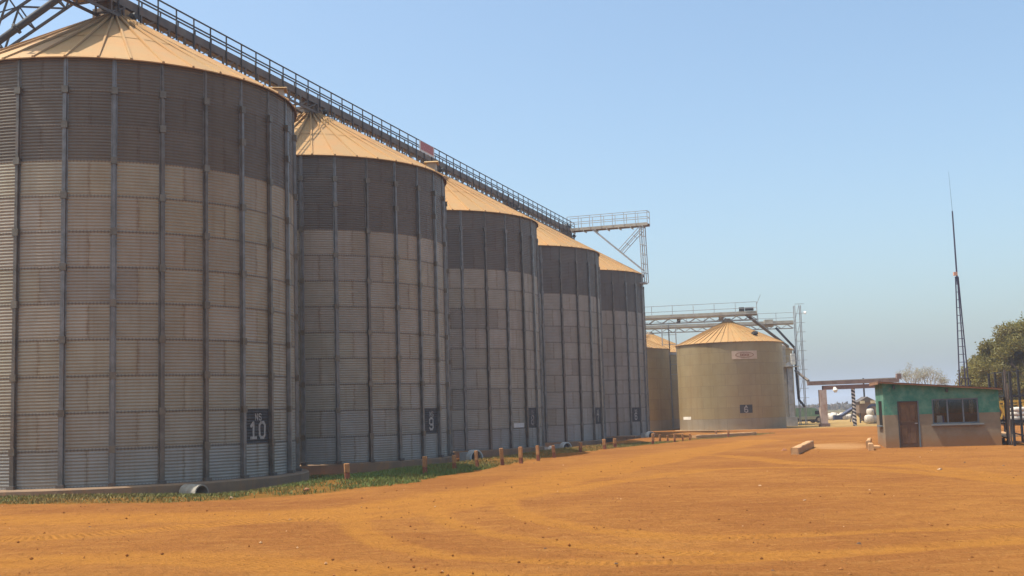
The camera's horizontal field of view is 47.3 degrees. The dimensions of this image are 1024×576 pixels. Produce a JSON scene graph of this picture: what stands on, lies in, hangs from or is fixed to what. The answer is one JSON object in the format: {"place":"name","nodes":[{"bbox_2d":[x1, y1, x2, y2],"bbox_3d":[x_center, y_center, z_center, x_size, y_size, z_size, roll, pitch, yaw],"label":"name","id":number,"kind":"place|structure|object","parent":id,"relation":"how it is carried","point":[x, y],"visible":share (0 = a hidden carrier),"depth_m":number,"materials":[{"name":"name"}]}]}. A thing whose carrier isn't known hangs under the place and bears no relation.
{"place":"outdoors","nodes":[
{"label":"outdoors","id":0,"kind":"place"},
{"bbox_2d":[0,409,1023,575],"bbox_3d":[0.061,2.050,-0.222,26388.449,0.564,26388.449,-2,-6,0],"label":"ground","id":1,"kind":"structure","parent":0,"point":[716,481],"depth_m":21.71,"materials":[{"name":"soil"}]},
{"bbox_2d":[0,7,308,496],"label":"grain silo","id":2,"kind":"object","parent":1,"relation":"on","point":[149,316],"visible":1,"depth_m":36.80,"materials":[{"name":"metal"}]},
{"bbox_2d":[0,0,73,48],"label":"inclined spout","id":3,"kind":"object","parent":2,"relation":"on","point":[13,30],"visible":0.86,"depth_m":49.08,"materials":[{"name":"metal"}]},
{"bbox_2d":[179,484,208,493],"bbox_3d":[-9.750,6.266,35.852,0.850,0.500,0.500,-7,-8,40],"label":"drain pipe","id":4,"kind":"object","parent":1,"relation":"on","point":[193,488],"visible":0.57,"depth_m":35.76,"materials":[{"name":"concrete"}]},
{"bbox_2d":[344,463,349,479],"bbox_3d":[-5.067,5.801,36.004,0.171,0.805,0.128,-2,-7,-17],"label":"timber post","id":5,"kind":"object","parent":1,"relation":"on","point":[347,470],"visible":0.71,"depth_m":35.97,"materials":[{"name":"brown wood"}]},
{"bbox_2d":[294,109,453,474],"bbox_3d":[-9.681,0.190,56.813,13.380,18.300,13.380,-2,-6,0],"label":"grain silo","id":6,"kind":"object","parent":1,"relation":"on","point":[374,362],"visible":0.54,"depth_m":51.38,"materials":[{"name":"metal"}]},
{"bbox_2d":[0,432,775,503],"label":"grass","id":7,"kind":"structure","parent":1,"relation":"on","point":[443,469],"depth_m":35.00,"materials":[{"name":"green plant"}]},
{"bbox_2d":[422,456,426,473],"bbox_3d":[-2.941,6.134,39.520,0.150,0.892,0.113,-4,-7,22],"label":"timber post","id":8,"kind":"object","parent":1,"relation":"on","point":[424,462],"visible":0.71,"depth_m":39.49,"materials":[{"name":"brown wood"}]},
{"bbox_2d":[452,455,455,468],"bbox_3d":[-2.088,6.454,42.358,0.141,0.808,0.106,-4,-6,20],"label":"timber post","id":9,"kind":"object","parent":1,"relation":"on","point":[453,461],"visible":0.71,"depth_m":42.33,"materials":[{"name":"brown wood"}]},
{"bbox_2d":[459,450,482,460],"bbox_3d":[-1.893,8.057,54.429,0.997,1.058,0.854,-4,-7,18],"label":"aeration fan","id":10,"kind":"object","parent":1,"relation":"on","point":[467,456],"visible":0.37,"depth_m":54.33},
{"bbox_2d":[474,451,478,466],"bbox_3d":[-1.323,6.614,44.248,0.126,0.925,0.095,-8,-5,26],"label":"timber post","id":11,"kind":"object","parent":1,"relation":"on","point":[476,458],"visible":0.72,"depth_m":44.23,"materials":[{"name":"brown wood"}]},
{"bbox_2d":[437,169,546,458],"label":"grain silo","id":12,"kind":"object","parent":1,"relation":"on","point":[495,345],"visible":0.48,"depth_m":65.86,"materials":[{"name":"metal"}]},
{"bbox_2d":[499,448,503,464],"bbox_3d":[-0.390,6.740,45.715,0.152,0.970,0.114,-5,-4,-1],"label":"timber post","id":13,"kind":"object","parent":1,"relation":"on","point":[501,456],"visible":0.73,"depth_m":45.67,"materials":[{"name":"brown wood"}]},
{"bbox_2d":[518,447,522,462],"bbox_3d":[0.352,6.840,46.857,0.156,0.961,0.117,-4,-5,24],"label":"timber post","id":14,"kind":"object","parent":1,"relation":"on","point":[520,452],"visible":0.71,"depth_m":46.82,"materials":[{"name":"brown wood"}]},
{"bbox_2d":[535,445,539,460],"bbox_3d":[1.088,7.065,48.998,0.140,0.938,0.105,-7,-10,17],"label":"timber post","id":15,"kind":"object","parent":1,"relation":"on","point":[537,453],"visible":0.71,"depth_m":48.98,"materials":[{"name":"brown wood"}]},
{"bbox_2d":[551,445,555,457],"bbox_3d":[1.863,7.410,51.940,0.148,0.836,0.111,-6,-5,3],"label":"timber post","id":16,"kind":"object","parent":1,"relation":"on","point":[553,452],"visible":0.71,"depth_m":51.90,"materials":[{"name":"brown wood"}]},
{"bbox_2d":[513,207,606,446],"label":"grain silo","id":17,"kind":"object","parent":1,"relation":"on","point":[572,350],"visible":0.38,"depth_m":80.29,"materials":[{"name":"metal"}]},
{"bbox_2d":[63,0,575,239],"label":"overhead conveyor","id":18,"kind":"object","parent":17,"relation":"on","point":[308,102],"visible":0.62,"depth_m":56.05,"materials":[{"name":"metal"}]},
{"bbox_2d":[419,140,433,157],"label":"railing sign","id":19,"kind":"object","parent":18,"relation":"attached to","point":[426,148],"visible":1,"depth_m":69.99,"materials":[{"name":"metal"}]},
{"bbox_2d":[554,442,571,448],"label":"aeration fan","id":20,"kind":"object","parent":1,"relation":"on","point":[564,444],"visible":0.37,"depth_m":68.44},
{"bbox_2d":[579,442,581,451],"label":"timber post","id":21,"kind":"object","parent":1,"relation":"on","point":[580,446],"visible":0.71,"depth_m":57.30,"materials":[{"name":"brown wood"}]},
{"bbox_2d":[602,439,605,448],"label":"timber post","id":22,"kind":"object","parent":1,"relation":"on","point":[604,443],"visible":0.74,"depth_m":60.65,"materials":[{"name":"brown wood"}]},
{"bbox_2d":[569,235,649,437],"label":"grain silo","id":23,"kind":"object","parent":1,"relation":"on","point":[625,353],"visible":0.27,"depth_m":94.73,"materials":[{"name":"metal"}]},
{"bbox_2d":[567,210,649,284],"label":"cross walkway","id":24,"kind":"structure","parent":23,"relation":"attached to","point":[597,229],"depth_m":98.83,"materials":[{"name":"beige metal"}]},
{"bbox_2d":[613,438,616,447],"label":"timber post","id":25,"kind":"object","parent":1,"relation":"on","point":[614,442],"visible":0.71,"depth_m":63.16,"materials":[{"name":"brown wood"}]},
{"bbox_2d":[605,435,638,442],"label":"concrete duct box","id":26,"kind":"object","parent":1,"relation":"on","point":[623,438],"visible":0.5,"depth_m":79.64,"materials":[{"name":"grey concrete"}]},
{"bbox_2d":[641,431,654,437],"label":"aeration fan","id":27,"kind":"object","parent":1,"relation":"on","point":[646,434],"visible":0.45,"depth_m":89.52},
{"bbox_2d":[651,433,653,443],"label":"timber post","id":28,"kind":"object","parent":1,"relation":"on","point":[652,438],"visible":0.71,"depth_m":67.61,"materials":[{"name":"brown wood"}]},
{"bbox_2d":[645,339,676,430],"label":"smooth silo","id":29,"kind":"object","parent":1,"relation":"on","point":[659,389],"visible":0.23,"depth_m":112.69,"materials":[{"name":"beige metal"}]},
{"bbox_2d":[646,332,679,428],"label":"smooth silo","id":30,"kind":"object","parent":1,"relation":"on","point":[651,336],"visible":0.03,"depth_m":121.07,"materials":[{"name":"beige metal"}]},
{"bbox_2d":[661,326,673,428],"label":"support frame","id":31,"kind":"object","parent":1,"relation":"on","point":[670,372],"visible":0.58,"depth_m":117.88,"materials":[{"name":"metal"}]},
{"bbox_2d":[668,324,677,427],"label":"support frame","id":32,"kind":"object","parent":1,"relation":"on","point":[675,334],"visible":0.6,"depth_m":118.14,"materials":[{"name":"metal"}]},
{"bbox_2d":[692,432,756,438],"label":"concrete kerb","id":33,"kind":"structure","parent":1,"relation":"on","point":[725,434],"depth_m":79.80,"materials":[{"name":"beige concrete"}]},
{"bbox_2d":[675,318,786,430],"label":"smooth silo","id":34,"kind":"object","parent":1,"relation":"on","point":[730,372],"visible":0.99,"depth_m":105.80,"materials":[{"name":"beige metal"}]},
{"bbox_2d":[645,296,759,324],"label":"silo conveyor","id":35,"kind":"object","parent":34,"relation":"on","point":[750,311],"visible":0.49,"depth_m":110.66,"materials":[{"name":"beige metal"}]},
{"bbox_2d":[782,345,788,425],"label":"elevator leg","id":36,"kind":"object","parent":1,"relation":"on","point":[785,381],"visible":0.65,"depth_m":115.89,"materials":[{"name":"beige metal"}]},
{"bbox_2d":[782,345,795,416],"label":"smooth silo","id":37,"kind":"object","parent":1,"relation":"on","point":[788,350],"visible":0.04,"depth_m":122.50,"materials":[{"name":"beige metal"}]},
{"bbox_2d":[646,312,794,333],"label":"silo conveyor","id":38,"kind":"object","parent":37,"relation":"on","point":[770,322],"visible":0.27,"depth_m":125.70,"materials":[{"name":"beige metal"}]},
{"bbox_2d":[745,313,788,346],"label":"grain spout","id":39,"kind":"object","parent":37,"relation":"attached to","point":[766,330],"visible":0.88,"depth_m":113.10,"materials":[{"name":"metal"}]},
{"bbox_2d":[775,327,804,406],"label":"grain spout","id":40,"kind":"object","parent":37,"relation":"attached to","point":[794,351],"visible":0.98,"depth_m":124.02,"materials":[{"name":"grey metal"}]},
{"bbox_2d":[794,369,809,381],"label":"grain spout","id":41,"kind":"object","parent":37,"relation":"attached to","point":[801,375],"visible":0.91,"depth_m":117.56,"materials":[{"name":"metal"}]},
{"bbox_2d":[786,362,797,425],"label":"elevator leg","id":42,"kind":"object","parent":1,"relation":"on","point":[792,420],"visible":0.97,"depth_m":115.68,"materials":[{"name":"metal"}]},
{"bbox_2d":[783,353,799,366],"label":"service platform","id":43,"kind":"structure","parent":42,"relation":"on","point":[792,357],"depth_m":115.91,"materials":[{"name":"beige metal"}]},
{"bbox_2d":[793,305,809,423],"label":"ladder tower","id":44,"kind":"structure","parent":1,"relation":"on","point":[802,362],"depth_m":124.71,"materials":[{"name":"metal"}]},
{"bbox_2d":[790,441,813,454],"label":"concrete kerb","id":45,"kind":"structure","parent":1,"relation":"on","point":[802,447],"depth_m":49.27,"materials":[{"name":"beige concrete"}]},
{"bbox_2d":[795,408,819,422],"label":"parked lorry","id":46,"kind":"object","parent":1,"relation":"on","point":[813,414],"visible":0.45,"depth_m":132.20,"materials":[{"name":"green metal"}]},
{"bbox_2d":[795,401,875,410],"bbox_3d":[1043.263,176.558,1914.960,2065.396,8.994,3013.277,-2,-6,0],"label":"bush","id":47,"kind":"object","parent":1,"relation":"on","point":[840,406],"visible":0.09,"depth_m":444.04,"materials":[{"name":"green plant"}]},
{"bbox_2d":[833,407,852,421],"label":"grain auger","id":48,"kind":"object","parent":1,"relation":"on","point":[841,415],"visible":0.64,"depth_m":130.93,"materials":[{"name":"blue paint"}]},
{"bbox_2d":[806,373,901,426],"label":"loading gantry","id":49,"kind":"object","parent":1,"relation":"on","point":[823,409],"visible":0.91,"depth_m":107.35,"materials":[{"name":"beige rusty reddish-brown steel"}]},
{"bbox_2d":[855,378,875,422],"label":"hopper bin","id":50,"kind":"object","parent":1,"relation":"on","point":[863,403],"visible":0.56,"depth_m":122.40,"materials":[{"name":"metal"}]},
{"bbox_2d":[864,415,873,423],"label":"bulk bag","id":51,"kind":"object","parent":1,"relation":"on","point":[868,419],"visible":1,"depth_m":114.81,"materials":[{"name":"white fabric"}]},
{"bbox_2d":[866,438,871,448],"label":"concrete kerb","id":52,"kind":"structure","parent":1,"relation":"on","point":[868,440],"depth_m":50.34,"materials":[{"name":"beige concrete"}]},
{"bbox_2d":[868,443,873,450],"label":"concrete kerb","id":53,"kind":"structure","parent":1,"relation":"on","point":[870,446],"depth_m":48.51,"materials":[{"name":"beige concrete"}]},
{"bbox_2d":[896,360,951,384],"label":"dry tree","id":54,"kind":"object","parent":1,"relation":"on","point":[919,375],"visible":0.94,"depth_m":118.43,"materials":[{"name":"grey plant"}]},
{"bbox_2d":[869,382,1001,447],"bbox_3d":[18.702,5.724,51.719,5.082,3.268,3.600,-3,-6,11],"label":"guard hut","id":55,"kind":"object","parent":1,"relation":"on","point":[907,414],"visible":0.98,"depth_m":50.38,"materials":[{"name":"paint"}]},
{"bbox_2d":[898,402,919,446],"bbox_3d":[17.128,5.889,50.496,0.780,1.930,0.135,-3,-6,11],"label":"door","id":56,"kind":"structure","parent":55,"relation":"in","point":[908,414],"depth_m":50.49,"materials":[{"name":"brown wood"}]},
{"bbox_2d":[936,415,943,422],"bbox_3d":[18.498,5.686,50.529,0.295,0.360,0.130,-3,-6,11],"label":"paper box","id":57,"kind":"object","parent":55,"relation":"in","point":[940,418],"visible":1,"depth_m":50.47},
{"bbox_2d":[931,398,983,425],"bbox_3d":[19.055,5.301,50.176,2.120,1.145,0.400,-3,-6,11],"label":"window","id":58,"kind":"structure","parent":55,"relation":"in","point":[936,401],"depth_m":50.19,"materials":[{"name":"black glass"}]},
{"bbox_2d":[949,181,970,385],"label":"radio mast","id":59,"kind":"object","parent":1,"relation":"on","point":[959,307],"visible":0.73,"depth_m":72.11,"materials":[{"name":"grey metal"}]},
{"bbox_2d":[955,347,1016,423],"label":"leafy tree","id":60,"kind":"object","parent":1,"relation":"on","point":[970,371],"visible":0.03,"depth_m":96.08,"materials":[{"name":"green plant"}]},
{"bbox_2d":[967,319,1023,415],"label":"leafy tree","id":61,"kind":"object","parent":1,"relation":"on","point":[991,357],"visible":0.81,"depth_m":89.45,"materials":[{"name":"green plant"}]},
{"bbox_2d":[987,369,1023,445],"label":"steel rack","id":62,"kind":"object","parent":1,"relation":"on","point":[1007,434],"visible":0.55,"depth_m":50.08,"materials":[{"name":"metal"}]},
{"bbox_2d":[999,400,1023,424],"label":"yellow machine frame","id":63,"kind":"object","parent":1,"relation":"on","point":[1002,413],"visible":0.22,"depth_m":75.48,"materials":[{"name":"paint"}]},
{"bbox_2d":[1001,422,1023,433],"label":"trestle table","id":64,"kind":"object","parent":1,"relation":"on","point":[1004,425],"visible":0.38,"depth_m":62.86,"materials":[{"name":"grey metal"}]},
{"bbox_2d":[1014,416,1023,419],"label":"sack","id":65,"kind":"object","parent":64,"relation":"on","point":[1016,417],"visible":0.34,"depth_m":62.18,"materials":[{"name":"white fabric"}]},
{"bbox_2d":[1010,411,1023,415],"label":"sack","id":66,"kind":"object","parent":65,"relation":"on","point":[1016,413],"visible":0.61,"depth_m":62.21,"materials":[{"name":"white fabric"}]},
{"bbox_2d":[1010,407,1023,411],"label":"sack","id":67,"kind":"object","parent":66,"relation":"on","point":[1016,409],"visible":0.52,"depth_m":62.24,"materials":[{"name":"white fabric"}]},
{"bbox_2d":[0,0,1023,398],"label":"sky","id":68,"kind":"structure","parent":0,"point":[787,154],"materials":[{"name":"blue"}]},
{"bbox_2d":[795,394,875,405],"bbox_3d":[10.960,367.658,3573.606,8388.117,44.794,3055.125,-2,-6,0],"label":"hills","id":69,"kind":"structure","parent":0,"point":[831,400],"depth_m":3909.65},
{"bbox_2d":[866,404,875,414],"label":"vehicle","id":70,"kind":"object","parent":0,"point":[869,406],"visible":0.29,"depth_m":118.70,"materials":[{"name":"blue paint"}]},
{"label":"bulk bag","id":71,"kind":"object","parent":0,"visible":0},
{"bbox_2d":[866,409,873,414],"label":"bulk bag","id":72,"kind":"object","parent":71,"relation":"on","point":[869,411],"visible":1,"depth_m":115.41,"materials":[{"name":"white fabric"}]}
]}

